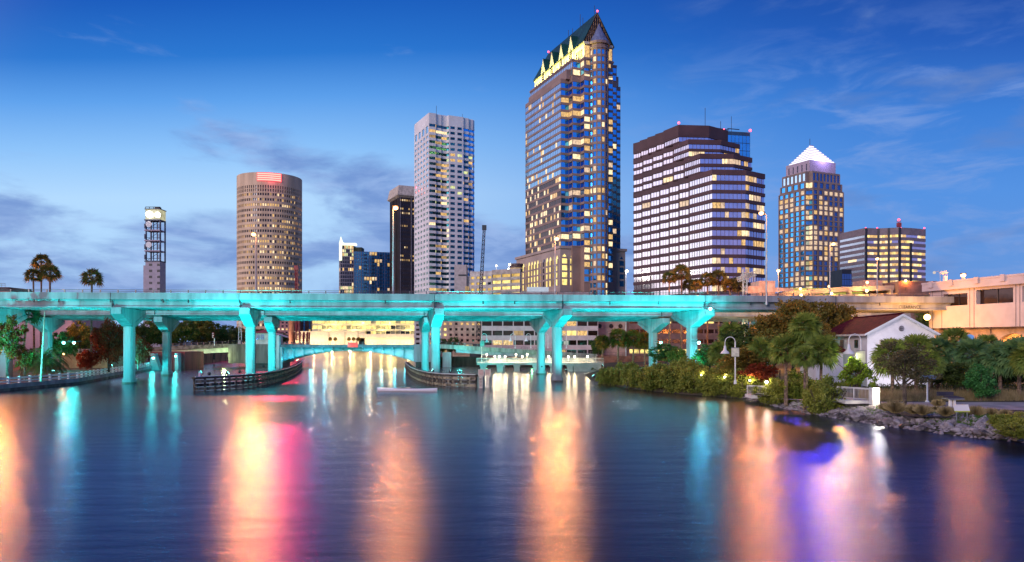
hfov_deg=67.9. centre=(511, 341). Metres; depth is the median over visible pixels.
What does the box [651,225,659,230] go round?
window
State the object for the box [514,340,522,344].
window
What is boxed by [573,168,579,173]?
window
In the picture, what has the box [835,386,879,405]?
boardwalk railing
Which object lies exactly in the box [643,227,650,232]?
window
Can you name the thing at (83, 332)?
broadleaf tree
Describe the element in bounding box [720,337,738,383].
gooseneck lamp
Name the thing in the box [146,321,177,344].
broadleaf tree
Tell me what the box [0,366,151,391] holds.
promenade seawall
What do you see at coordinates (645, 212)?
window
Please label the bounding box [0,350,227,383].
bank
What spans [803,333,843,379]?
cabbage palm
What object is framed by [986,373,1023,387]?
broadleaf tree
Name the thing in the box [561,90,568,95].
window
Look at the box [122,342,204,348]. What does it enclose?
city ground
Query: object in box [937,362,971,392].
broadleaf tree
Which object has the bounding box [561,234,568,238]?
window
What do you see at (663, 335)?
building
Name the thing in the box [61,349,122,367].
beige house
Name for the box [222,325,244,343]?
broadleaf tree
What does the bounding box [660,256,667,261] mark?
window
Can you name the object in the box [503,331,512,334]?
window
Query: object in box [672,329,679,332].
window
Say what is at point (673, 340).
window
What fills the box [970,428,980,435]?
boulder
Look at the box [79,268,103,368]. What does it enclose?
fan palm
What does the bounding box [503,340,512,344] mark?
window
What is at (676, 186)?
window
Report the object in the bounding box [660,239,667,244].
window
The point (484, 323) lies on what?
window
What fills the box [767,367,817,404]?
mangrove bush
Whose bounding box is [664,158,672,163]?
window
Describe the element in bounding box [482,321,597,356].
riverfront office
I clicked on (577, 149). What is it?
window
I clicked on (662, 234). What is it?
window
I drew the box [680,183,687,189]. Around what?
window
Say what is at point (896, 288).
ramp garage
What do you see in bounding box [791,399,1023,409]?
park path
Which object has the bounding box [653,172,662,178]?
window
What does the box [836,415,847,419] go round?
boulder
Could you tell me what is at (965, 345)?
cabbage palm
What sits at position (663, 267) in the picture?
window
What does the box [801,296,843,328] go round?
broadleaf tree
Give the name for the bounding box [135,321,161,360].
broadleaf tree
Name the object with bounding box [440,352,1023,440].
bank
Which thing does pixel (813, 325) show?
cabbage palm
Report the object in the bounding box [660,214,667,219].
window
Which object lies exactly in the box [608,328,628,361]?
cabbage palm
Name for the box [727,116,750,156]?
blue office block
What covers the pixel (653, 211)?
window
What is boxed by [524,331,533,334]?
window
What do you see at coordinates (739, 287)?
fan palm
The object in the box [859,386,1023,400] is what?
tall grass
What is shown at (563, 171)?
window
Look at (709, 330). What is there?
window
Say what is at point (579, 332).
window
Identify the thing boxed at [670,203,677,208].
window
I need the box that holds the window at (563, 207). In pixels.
[561,205,568,209]
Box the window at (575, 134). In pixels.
[573,132,579,137]
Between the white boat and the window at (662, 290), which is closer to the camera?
the white boat
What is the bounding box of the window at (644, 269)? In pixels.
[643,267,650,272]
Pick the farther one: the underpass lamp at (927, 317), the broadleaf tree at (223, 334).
the broadleaf tree at (223, 334)
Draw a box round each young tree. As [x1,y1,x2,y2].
[0,314,28,380]
[11,345,37,379]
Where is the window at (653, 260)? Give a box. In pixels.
[651,258,659,263]
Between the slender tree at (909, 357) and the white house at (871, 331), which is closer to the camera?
the slender tree at (909, 357)
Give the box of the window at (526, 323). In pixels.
[524,321,530,325]
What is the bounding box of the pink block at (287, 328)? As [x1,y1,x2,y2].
[277,321,294,343]
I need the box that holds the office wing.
[442,321,481,355]
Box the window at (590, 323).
[588,321,596,325]
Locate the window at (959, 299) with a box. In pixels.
[948,294,966,305]
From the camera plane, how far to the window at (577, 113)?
378.79 m
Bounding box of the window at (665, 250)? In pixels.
[660,248,667,253]
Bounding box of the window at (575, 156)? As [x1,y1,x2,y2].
[573,154,579,158]
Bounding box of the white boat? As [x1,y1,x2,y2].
[377,387,436,391]
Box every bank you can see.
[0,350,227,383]
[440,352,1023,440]
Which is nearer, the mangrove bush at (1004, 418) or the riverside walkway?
the mangrove bush at (1004, 418)
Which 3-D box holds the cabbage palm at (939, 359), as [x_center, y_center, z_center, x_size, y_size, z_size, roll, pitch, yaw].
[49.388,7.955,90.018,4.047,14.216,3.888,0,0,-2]
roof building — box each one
[0,283,32,291]
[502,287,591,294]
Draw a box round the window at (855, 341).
[854,340,857,347]
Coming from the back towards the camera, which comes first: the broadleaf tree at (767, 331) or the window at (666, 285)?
the window at (666, 285)
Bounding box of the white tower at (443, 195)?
[414,106,473,293]
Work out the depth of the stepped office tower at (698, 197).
292.75 m
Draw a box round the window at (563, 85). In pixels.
[561,83,568,87]
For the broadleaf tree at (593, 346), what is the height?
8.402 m
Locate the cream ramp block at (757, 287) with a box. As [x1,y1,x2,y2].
[745,281,793,295]
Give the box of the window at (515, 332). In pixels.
[514,331,522,334]
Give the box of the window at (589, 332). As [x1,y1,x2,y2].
[588,331,596,334]
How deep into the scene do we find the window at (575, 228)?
378.79 m
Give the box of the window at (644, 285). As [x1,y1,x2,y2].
[643,284,650,288]
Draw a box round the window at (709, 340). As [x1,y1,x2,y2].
[704,339,713,342]
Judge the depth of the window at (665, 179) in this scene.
305.11 m
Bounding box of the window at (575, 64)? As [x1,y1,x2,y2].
[573,62,579,67]
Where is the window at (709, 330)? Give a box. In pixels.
[704,329,713,332]
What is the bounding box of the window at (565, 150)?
[561,148,568,152]
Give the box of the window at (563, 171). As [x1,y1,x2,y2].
[561,169,568,174]
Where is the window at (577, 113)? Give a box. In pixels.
[573,111,579,115]
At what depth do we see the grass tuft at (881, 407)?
73.92 m
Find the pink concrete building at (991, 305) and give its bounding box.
[921,270,1023,374]
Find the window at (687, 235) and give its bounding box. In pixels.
[680,235,687,241]
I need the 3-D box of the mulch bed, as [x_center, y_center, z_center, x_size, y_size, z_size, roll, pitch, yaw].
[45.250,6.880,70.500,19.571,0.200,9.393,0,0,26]
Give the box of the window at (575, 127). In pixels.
[573,125,579,129]
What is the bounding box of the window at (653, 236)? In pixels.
[651,233,659,238]
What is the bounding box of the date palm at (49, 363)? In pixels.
[13,347,71,376]
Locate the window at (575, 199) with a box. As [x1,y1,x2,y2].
[573,197,579,201]
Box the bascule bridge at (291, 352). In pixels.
[228,340,430,366]
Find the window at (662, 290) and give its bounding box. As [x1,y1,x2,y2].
[660,290,667,294]
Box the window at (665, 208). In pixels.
[660,206,667,211]
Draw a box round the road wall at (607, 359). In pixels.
[596,352,663,363]
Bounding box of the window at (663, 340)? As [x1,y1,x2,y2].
[662,339,670,342]
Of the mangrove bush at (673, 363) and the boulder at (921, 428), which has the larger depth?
the mangrove bush at (673, 363)
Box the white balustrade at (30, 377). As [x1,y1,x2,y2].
[0,362,150,383]
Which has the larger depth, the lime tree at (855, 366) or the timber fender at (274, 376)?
the timber fender at (274, 376)
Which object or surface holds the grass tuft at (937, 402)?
on the bank at (781, 367)
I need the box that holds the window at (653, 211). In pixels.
[651,208,659,213]
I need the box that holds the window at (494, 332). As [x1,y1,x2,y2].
[493,331,501,334]
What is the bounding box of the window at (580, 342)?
[578,340,586,344]
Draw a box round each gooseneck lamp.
[480,333,488,361]
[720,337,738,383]
[843,334,864,386]
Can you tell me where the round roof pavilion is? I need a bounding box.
[509,263,522,271]
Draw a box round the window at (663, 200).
[660,197,667,203]
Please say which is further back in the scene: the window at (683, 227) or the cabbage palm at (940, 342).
the window at (683, 227)
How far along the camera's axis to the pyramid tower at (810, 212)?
569.53 m
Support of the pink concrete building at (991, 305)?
on the bank at (781, 367)
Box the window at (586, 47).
[585,45,588,56]
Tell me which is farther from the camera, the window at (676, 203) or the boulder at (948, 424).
the window at (676, 203)
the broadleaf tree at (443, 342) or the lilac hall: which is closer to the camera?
the lilac hall
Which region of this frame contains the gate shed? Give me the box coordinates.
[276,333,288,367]
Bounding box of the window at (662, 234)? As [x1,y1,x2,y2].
[660,231,667,236]
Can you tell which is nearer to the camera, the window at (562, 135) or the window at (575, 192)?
the window at (575, 192)
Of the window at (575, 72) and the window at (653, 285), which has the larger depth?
the window at (575, 72)
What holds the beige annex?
on the bank at (781, 367)
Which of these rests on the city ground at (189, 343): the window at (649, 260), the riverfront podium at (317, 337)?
the riverfront podium at (317, 337)
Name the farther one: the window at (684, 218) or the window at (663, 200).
the window at (663, 200)
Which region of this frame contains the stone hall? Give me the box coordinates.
[598,321,625,355]
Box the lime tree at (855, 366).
[836,356,878,397]
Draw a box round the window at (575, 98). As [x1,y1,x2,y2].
[573,96,579,100]
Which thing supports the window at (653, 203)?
in the stepped office tower at (698, 197)
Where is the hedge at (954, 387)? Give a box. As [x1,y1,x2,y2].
[868,383,1023,391]
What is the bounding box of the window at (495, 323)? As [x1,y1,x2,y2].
[493,321,501,325]
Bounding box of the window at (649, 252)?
[643,251,650,256]
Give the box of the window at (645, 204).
[643,202,650,207]
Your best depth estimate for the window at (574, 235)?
378.79 m
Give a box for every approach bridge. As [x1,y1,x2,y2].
[136,341,228,354]
[440,342,596,366]
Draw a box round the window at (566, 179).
[561,176,568,181]
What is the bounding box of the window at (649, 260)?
[643,259,650,264]
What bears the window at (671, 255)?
in the stepped office tower at (698, 197)
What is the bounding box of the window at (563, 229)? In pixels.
[561,227,568,231]
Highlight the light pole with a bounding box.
[40,311,44,381]
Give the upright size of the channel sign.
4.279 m
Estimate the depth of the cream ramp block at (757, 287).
224.80 m
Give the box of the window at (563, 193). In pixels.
[561,191,568,195]
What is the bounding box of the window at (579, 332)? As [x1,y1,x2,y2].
[578,331,586,334]
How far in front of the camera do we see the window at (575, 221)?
378.79 m
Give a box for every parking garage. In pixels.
[470,271,491,293]
[492,268,520,293]
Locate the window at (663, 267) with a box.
[660,265,667,270]
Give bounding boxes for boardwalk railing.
[745,381,767,397]
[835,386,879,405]
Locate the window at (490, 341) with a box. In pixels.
[482,340,491,344]
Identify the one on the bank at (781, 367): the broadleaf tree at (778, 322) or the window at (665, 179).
the broadleaf tree at (778, 322)
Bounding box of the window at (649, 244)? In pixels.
[643,243,650,248]
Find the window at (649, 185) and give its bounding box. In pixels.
[643,183,651,188]
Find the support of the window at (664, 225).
in the stepped office tower at (698, 197)
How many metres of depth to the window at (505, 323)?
261.99 m
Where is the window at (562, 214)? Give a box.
[561,212,568,217]
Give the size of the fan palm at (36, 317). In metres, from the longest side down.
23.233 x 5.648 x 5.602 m
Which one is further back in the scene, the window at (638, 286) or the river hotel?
the river hotel
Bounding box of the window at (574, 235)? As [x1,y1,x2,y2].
[573,233,579,238]
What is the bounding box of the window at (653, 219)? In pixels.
[651,216,659,222]
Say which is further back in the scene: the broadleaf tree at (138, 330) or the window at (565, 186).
the window at (565, 186)
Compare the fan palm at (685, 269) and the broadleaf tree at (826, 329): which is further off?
the fan palm at (685, 269)
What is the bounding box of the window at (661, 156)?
[653,155,662,160]
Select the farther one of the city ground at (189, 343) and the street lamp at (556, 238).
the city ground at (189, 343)
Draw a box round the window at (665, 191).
[660,189,667,194]
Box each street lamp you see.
[251,232,256,292]
[392,206,397,293]
[554,237,558,294]
[625,270,627,355]
[758,211,767,304]
[776,269,779,292]
[829,242,835,295]
[875,257,878,295]
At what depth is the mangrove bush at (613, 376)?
136.31 m
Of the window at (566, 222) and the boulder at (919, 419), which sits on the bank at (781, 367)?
the boulder at (919, 419)
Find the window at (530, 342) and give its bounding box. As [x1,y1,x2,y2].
[524,340,533,344]
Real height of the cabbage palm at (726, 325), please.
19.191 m
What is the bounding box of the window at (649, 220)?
[643,218,650,224]
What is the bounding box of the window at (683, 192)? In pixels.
[680,192,687,197]
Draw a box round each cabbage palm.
[595,334,610,362]
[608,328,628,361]
[625,330,643,361]
[636,331,648,364]
[705,341,730,365]
[716,321,745,344]
[746,336,774,377]
[767,331,803,405]
[786,311,825,388]
[791,344,818,411]
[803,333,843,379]
[868,337,912,392]
[903,332,937,390]
[915,349,949,392]
[929,335,956,391]
[939,327,969,389]
[948,336,993,389]
[975,333,999,354]
[975,338,1016,393]
[990,334,1023,396]
[1007,340,1023,376]
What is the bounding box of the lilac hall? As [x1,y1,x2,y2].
[13,320,103,364]
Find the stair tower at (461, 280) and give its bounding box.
[454,265,469,293]
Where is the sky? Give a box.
[0,0,1023,341]
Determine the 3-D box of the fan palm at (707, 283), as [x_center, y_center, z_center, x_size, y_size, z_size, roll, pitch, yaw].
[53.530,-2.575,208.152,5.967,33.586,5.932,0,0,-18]
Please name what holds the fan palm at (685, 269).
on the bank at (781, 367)
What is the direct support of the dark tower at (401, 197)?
on the city ground at (189, 343)
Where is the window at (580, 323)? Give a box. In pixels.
[578,321,586,325]
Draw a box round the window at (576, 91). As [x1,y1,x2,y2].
[573,89,579,93]
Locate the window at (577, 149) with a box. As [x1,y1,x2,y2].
[573,147,579,151]
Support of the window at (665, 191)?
in the stepped office tower at (698, 197)
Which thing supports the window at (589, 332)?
in the riverfront office
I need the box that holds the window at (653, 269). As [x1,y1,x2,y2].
[651,266,659,271]
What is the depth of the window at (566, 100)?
380.92 m
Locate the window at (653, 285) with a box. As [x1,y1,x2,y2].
[651,283,659,287]
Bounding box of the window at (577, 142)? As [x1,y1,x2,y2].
[573,139,579,144]
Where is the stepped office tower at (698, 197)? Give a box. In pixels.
[633,121,764,344]
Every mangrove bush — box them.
[595,366,613,383]
[599,360,629,385]
[620,361,642,387]
[635,362,666,390]
[635,371,654,389]
[645,359,682,369]
[650,355,702,392]
[673,359,708,393]
[690,366,726,395]
[695,361,729,373]
[707,367,749,396]
[722,375,760,397]
[752,377,782,404]
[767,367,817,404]
[800,373,847,414]
[985,411,1023,436]
[993,422,1023,440]
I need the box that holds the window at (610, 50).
[609,49,611,60]
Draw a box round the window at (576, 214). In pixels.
[573,212,579,216]
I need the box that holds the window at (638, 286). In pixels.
[634,285,640,289]
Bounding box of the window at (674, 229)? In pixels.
[670,229,677,234]
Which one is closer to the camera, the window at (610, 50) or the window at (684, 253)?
the window at (684, 253)
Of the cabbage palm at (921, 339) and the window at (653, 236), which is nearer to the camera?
the cabbage palm at (921, 339)
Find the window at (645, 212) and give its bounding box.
[643,210,650,215]
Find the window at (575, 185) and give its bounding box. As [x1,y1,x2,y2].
[573,183,579,187]
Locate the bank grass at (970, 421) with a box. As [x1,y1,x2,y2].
[814,401,1022,427]
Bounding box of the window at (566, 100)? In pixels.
[561,97,568,102]
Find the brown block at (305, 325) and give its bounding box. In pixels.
[297,321,311,330]
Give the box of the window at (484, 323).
[482,321,491,325]
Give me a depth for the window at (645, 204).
318.27 m
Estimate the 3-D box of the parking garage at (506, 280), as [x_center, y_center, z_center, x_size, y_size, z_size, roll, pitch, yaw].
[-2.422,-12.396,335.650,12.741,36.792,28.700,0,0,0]
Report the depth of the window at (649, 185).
317.57 m
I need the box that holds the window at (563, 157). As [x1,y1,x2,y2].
[561,155,568,159]
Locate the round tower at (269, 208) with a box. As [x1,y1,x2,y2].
[237,172,301,343]
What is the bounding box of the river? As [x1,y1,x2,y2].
[0,351,1023,561]
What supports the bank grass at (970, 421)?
on the bank at (781, 367)
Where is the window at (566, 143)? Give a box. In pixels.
[561,140,568,145]
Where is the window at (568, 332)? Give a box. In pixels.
[567,331,575,334]
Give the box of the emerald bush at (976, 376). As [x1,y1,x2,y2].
[962,363,1000,400]
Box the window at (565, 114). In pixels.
[561,112,568,116]
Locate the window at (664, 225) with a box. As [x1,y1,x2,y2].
[660,223,667,228]
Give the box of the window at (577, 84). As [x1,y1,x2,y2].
[573,82,579,86]
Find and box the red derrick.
[299,332,309,343]
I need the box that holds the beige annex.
[414,321,441,351]
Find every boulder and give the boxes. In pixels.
[828,409,838,413]
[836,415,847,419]
[849,410,858,418]
[854,407,866,411]
[876,413,886,417]
[883,417,893,424]
[884,411,894,416]
[892,417,903,424]
[899,422,911,427]
[913,417,924,423]
[915,425,925,430]
[944,422,952,428]
[950,427,961,432]
[955,423,966,427]
[961,427,971,432]
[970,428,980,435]
[971,419,985,424]
[978,429,991,436]
[995,434,1004,439]
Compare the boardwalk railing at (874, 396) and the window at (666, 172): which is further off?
the window at (666, 172)
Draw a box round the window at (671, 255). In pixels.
[670,255,677,260]
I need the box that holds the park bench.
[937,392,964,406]
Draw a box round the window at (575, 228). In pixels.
[573,226,579,230]
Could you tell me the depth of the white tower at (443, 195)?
486.95 m
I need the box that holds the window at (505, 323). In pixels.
[503,321,512,325]
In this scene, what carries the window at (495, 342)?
in the riverfront office
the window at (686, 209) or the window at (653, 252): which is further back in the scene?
the window at (653, 252)
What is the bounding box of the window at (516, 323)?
[514,321,522,325]
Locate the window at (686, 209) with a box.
[680,209,687,215]
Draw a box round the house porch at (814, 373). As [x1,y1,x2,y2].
[800,344,844,388]
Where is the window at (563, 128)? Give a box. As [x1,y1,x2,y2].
[561,126,568,131]
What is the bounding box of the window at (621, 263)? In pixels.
[619,256,623,286]
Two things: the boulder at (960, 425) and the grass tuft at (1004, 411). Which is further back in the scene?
the grass tuft at (1004, 411)
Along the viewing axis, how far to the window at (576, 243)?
378.79 m
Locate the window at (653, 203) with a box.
[651,200,659,205]
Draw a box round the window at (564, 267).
[562,254,566,284]
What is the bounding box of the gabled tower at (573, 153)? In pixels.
[525,5,620,294]
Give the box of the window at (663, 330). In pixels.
[662,329,670,332]
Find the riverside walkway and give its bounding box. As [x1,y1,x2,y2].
[477,358,603,371]
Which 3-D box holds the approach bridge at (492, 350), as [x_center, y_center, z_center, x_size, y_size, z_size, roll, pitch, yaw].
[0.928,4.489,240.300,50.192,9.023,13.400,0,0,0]
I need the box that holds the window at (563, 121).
[561,119,568,123]
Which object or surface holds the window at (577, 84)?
in the gabled tower at (573, 153)
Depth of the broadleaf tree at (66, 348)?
177.32 m
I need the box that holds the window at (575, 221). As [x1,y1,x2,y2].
[573,219,579,223]
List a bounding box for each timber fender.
[192,360,302,390]
[405,362,477,387]
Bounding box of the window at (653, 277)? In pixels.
[651,274,659,279]
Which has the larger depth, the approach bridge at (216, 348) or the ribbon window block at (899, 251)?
the ribbon window block at (899, 251)
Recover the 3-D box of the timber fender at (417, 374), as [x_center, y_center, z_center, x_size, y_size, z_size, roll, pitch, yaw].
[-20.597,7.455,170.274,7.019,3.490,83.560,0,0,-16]
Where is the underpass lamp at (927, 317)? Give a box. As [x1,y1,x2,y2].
[924,313,930,319]
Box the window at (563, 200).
[561,198,568,202]
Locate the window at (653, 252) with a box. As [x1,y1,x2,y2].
[651,249,659,254]
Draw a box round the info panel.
[953,404,969,419]
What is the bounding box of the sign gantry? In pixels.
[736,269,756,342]
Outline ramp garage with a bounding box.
[775,280,936,325]
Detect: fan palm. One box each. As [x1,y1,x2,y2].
[19,310,42,374]
[23,267,43,351]
[28,252,53,346]
[36,263,62,291]
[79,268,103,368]
[661,271,677,363]
[672,263,690,347]
[682,278,697,294]
[688,279,703,294]
[698,271,718,348]
[709,269,727,341]
[720,277,738,323]
[732,276,750,322]
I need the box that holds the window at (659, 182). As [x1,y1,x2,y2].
[653,180,662,185]
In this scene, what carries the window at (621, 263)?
in the tower podium at (538, 268)
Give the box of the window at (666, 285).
[660,282,667,286]
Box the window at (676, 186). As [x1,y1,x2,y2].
[670,186,677,191]
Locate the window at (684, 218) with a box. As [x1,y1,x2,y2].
[680,218,687,223]
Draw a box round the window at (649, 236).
[643,235,650,240]
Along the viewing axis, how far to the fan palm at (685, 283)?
210.60 m
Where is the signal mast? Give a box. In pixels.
[238,321,241,343]
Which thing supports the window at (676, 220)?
in the stepped office tower at (698, 197)
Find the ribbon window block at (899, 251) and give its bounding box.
[839,219,925,286]
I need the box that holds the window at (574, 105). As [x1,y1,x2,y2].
[573,103,579,108]
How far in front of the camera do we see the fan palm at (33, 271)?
187.58 m
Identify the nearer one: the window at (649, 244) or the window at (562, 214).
the window at (649, 244)
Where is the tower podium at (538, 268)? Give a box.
[515,245,626,294]
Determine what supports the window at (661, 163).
in the stepped office tower at (698, 197)
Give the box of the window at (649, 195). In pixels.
[643,194,650,199]
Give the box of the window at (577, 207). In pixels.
[573,205,579,209]
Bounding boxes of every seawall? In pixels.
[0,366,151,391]
[440,357,564,365]
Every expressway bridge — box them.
[0,289,953,383]
[28,310,910,375]
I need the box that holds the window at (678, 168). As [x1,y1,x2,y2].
[674,165,682,171]
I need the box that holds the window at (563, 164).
[561,162,568,166]
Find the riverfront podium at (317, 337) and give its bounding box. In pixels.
[294,331,413,343]
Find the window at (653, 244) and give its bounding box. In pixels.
[651,241,659,246]
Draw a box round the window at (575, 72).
[573,69,579,74]
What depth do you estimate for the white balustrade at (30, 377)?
137.92 m
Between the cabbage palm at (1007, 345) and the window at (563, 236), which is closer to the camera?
the cabbage palm at (1007, 345)
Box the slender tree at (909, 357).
[874,339,942,405]
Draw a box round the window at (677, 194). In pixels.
[670,194,677,200]
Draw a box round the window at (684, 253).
[680,253,687,258]
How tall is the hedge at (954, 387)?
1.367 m
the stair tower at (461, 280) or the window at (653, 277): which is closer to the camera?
the window at (653, 277)
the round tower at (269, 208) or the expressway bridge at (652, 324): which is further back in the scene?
the round tower at (269, 208)
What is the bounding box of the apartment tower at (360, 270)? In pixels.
[339,238,389,293]
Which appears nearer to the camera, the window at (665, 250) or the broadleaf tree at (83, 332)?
the broadleaf tree at (83, 332)
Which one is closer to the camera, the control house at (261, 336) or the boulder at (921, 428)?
the boulder at (921, 428)
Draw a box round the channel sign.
[478,369,490,387]
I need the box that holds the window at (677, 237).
[670,237,677,243]
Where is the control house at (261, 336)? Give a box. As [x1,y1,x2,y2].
[256,330,282,343]
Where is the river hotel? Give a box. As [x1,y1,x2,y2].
[312,321,413,333]
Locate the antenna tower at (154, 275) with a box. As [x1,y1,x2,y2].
[143,207,166,346]
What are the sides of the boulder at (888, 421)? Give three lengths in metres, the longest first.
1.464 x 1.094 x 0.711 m
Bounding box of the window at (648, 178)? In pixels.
[643,176,651,181]
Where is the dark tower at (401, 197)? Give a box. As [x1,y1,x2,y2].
[387,185,413,293]
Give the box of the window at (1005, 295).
[980,288,1012,303]
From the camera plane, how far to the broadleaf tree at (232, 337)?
330.97 m
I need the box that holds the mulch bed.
[899,409,957,417]
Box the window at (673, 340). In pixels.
[672,339,679,342]
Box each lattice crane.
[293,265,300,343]
[470,225,486,356]
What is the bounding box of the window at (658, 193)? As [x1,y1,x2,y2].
[651,191,659,197]
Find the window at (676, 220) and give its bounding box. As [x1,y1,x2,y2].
[670,220,677,226]
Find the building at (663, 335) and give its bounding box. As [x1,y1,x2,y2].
[626,322,724,355]
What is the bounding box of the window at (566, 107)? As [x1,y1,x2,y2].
[561,104,568,109]
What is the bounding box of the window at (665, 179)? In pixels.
[664,177,671,182]
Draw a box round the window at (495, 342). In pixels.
[493,340,501,344]
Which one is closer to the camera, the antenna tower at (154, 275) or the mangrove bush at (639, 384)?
the mangrove bush at (639, 384)
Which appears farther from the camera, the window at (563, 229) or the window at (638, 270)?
the window at (563, 229)
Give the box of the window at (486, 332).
[482,331,491,334]
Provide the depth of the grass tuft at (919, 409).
69.64 m
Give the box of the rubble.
[743,397,1023,442]
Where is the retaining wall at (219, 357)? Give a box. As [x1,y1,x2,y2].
[204,352,227,363]
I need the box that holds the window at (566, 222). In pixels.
[561,220,568,224]
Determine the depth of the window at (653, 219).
313.03 m
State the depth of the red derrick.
299.42 m
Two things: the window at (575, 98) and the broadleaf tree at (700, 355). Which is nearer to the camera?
the broadleaf tree at (700, 355)
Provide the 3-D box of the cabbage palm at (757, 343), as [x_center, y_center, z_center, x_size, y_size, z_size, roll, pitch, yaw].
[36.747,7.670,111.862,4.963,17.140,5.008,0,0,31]
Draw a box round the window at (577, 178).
[573,176,579,180]
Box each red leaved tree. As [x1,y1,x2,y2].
[76,349,97,370]
[89,317,122,372]
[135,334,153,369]
[733,362,778,382]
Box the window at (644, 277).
[643,276,650,280]
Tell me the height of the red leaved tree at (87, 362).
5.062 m
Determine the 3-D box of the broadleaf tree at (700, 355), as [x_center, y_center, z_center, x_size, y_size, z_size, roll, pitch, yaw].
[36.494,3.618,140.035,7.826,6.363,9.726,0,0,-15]
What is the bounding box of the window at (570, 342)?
[567,340,575,344]
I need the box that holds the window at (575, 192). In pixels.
[573,190,579,194]
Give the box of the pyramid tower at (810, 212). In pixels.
[778,145,843,292]
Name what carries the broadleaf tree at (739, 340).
on the bank at (781, 367)
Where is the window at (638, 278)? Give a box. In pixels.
[634,277,640,281]
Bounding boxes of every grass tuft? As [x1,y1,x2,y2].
[877,402,887,410]
[882,400,908,412]
[904,403,916,413]
[911,404,934,414]
[930,399,945,405]
[935,405,955,415]
[968,405,986,415]
[985,407,997,414]
[996,408,1012,414]
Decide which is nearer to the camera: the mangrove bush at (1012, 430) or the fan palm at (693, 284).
the mangrove bush at (1012, 430)
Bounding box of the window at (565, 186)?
[561,184,568,188]
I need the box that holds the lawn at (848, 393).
[744,391,970,395]
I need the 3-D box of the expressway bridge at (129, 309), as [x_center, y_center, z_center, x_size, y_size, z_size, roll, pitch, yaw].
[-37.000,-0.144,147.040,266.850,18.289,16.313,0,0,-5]
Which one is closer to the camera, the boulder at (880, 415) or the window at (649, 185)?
the boulder at (880, 415)
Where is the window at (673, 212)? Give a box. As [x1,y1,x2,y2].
[670,212,677,217]
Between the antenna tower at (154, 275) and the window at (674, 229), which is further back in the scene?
the antenna tower at (154, 275)
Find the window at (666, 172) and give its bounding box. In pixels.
[664,169,671,174]
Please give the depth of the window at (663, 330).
261.99 m
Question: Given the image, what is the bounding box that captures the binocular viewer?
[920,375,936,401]
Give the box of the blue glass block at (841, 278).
[828,269,851,287]
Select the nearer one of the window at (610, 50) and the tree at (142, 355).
the tree at (142, 355)
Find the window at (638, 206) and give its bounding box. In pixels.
[634,205,640,210]
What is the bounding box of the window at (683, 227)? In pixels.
[680,227,687,232]
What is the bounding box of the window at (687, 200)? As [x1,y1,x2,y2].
[680,200,687,206]
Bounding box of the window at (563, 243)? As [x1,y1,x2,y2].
[561,241,568,245]
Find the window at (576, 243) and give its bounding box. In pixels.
[573,241,579,245]
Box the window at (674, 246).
[670,246,677,251]
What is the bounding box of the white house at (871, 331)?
[831,313,940,385]
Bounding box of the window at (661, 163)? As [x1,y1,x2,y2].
[653,162,662,167]
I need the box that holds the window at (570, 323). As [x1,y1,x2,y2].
[567,321,575,325]
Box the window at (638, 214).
[634,213,640,218]
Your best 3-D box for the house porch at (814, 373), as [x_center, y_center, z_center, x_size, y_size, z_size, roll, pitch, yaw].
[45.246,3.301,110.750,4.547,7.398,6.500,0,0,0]
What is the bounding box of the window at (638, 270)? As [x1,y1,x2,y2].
[634,269,640,273]
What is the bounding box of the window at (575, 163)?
[573,161,579,165]
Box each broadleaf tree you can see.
[39,331,78,363]
[57,320,93,352]
[76,326,108,351]
[120,326,149,341]
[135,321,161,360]
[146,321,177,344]
[161,321,200,345]
[182,321,219,344]
[200,323,233,358]
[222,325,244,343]
[223,333,233,343]
[231,326,245,343]
[283,333,289,343]
[440,338,445,352]
[446,337,463,352]
[588,335,605,355]
[646,343,678,363]
[662,346,685,361]
[690,344,721,369]
[716,346,768,370]
[716,363,747,376]
[721,323,754,357]
[741,328,785,372]
[748,309,790,377]
[770,296,827,369]
[785,310,837,348]
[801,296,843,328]
[822,298,857,323]
[906,366,955,390]
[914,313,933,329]
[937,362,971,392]
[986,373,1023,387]
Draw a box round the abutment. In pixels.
[150,351,203,369]
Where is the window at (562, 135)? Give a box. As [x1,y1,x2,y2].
[561,133,568,138]
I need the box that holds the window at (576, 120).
[573,118,579,122]
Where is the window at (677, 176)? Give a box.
[674,173,682,178]
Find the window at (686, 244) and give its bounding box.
[680,244,687,249]

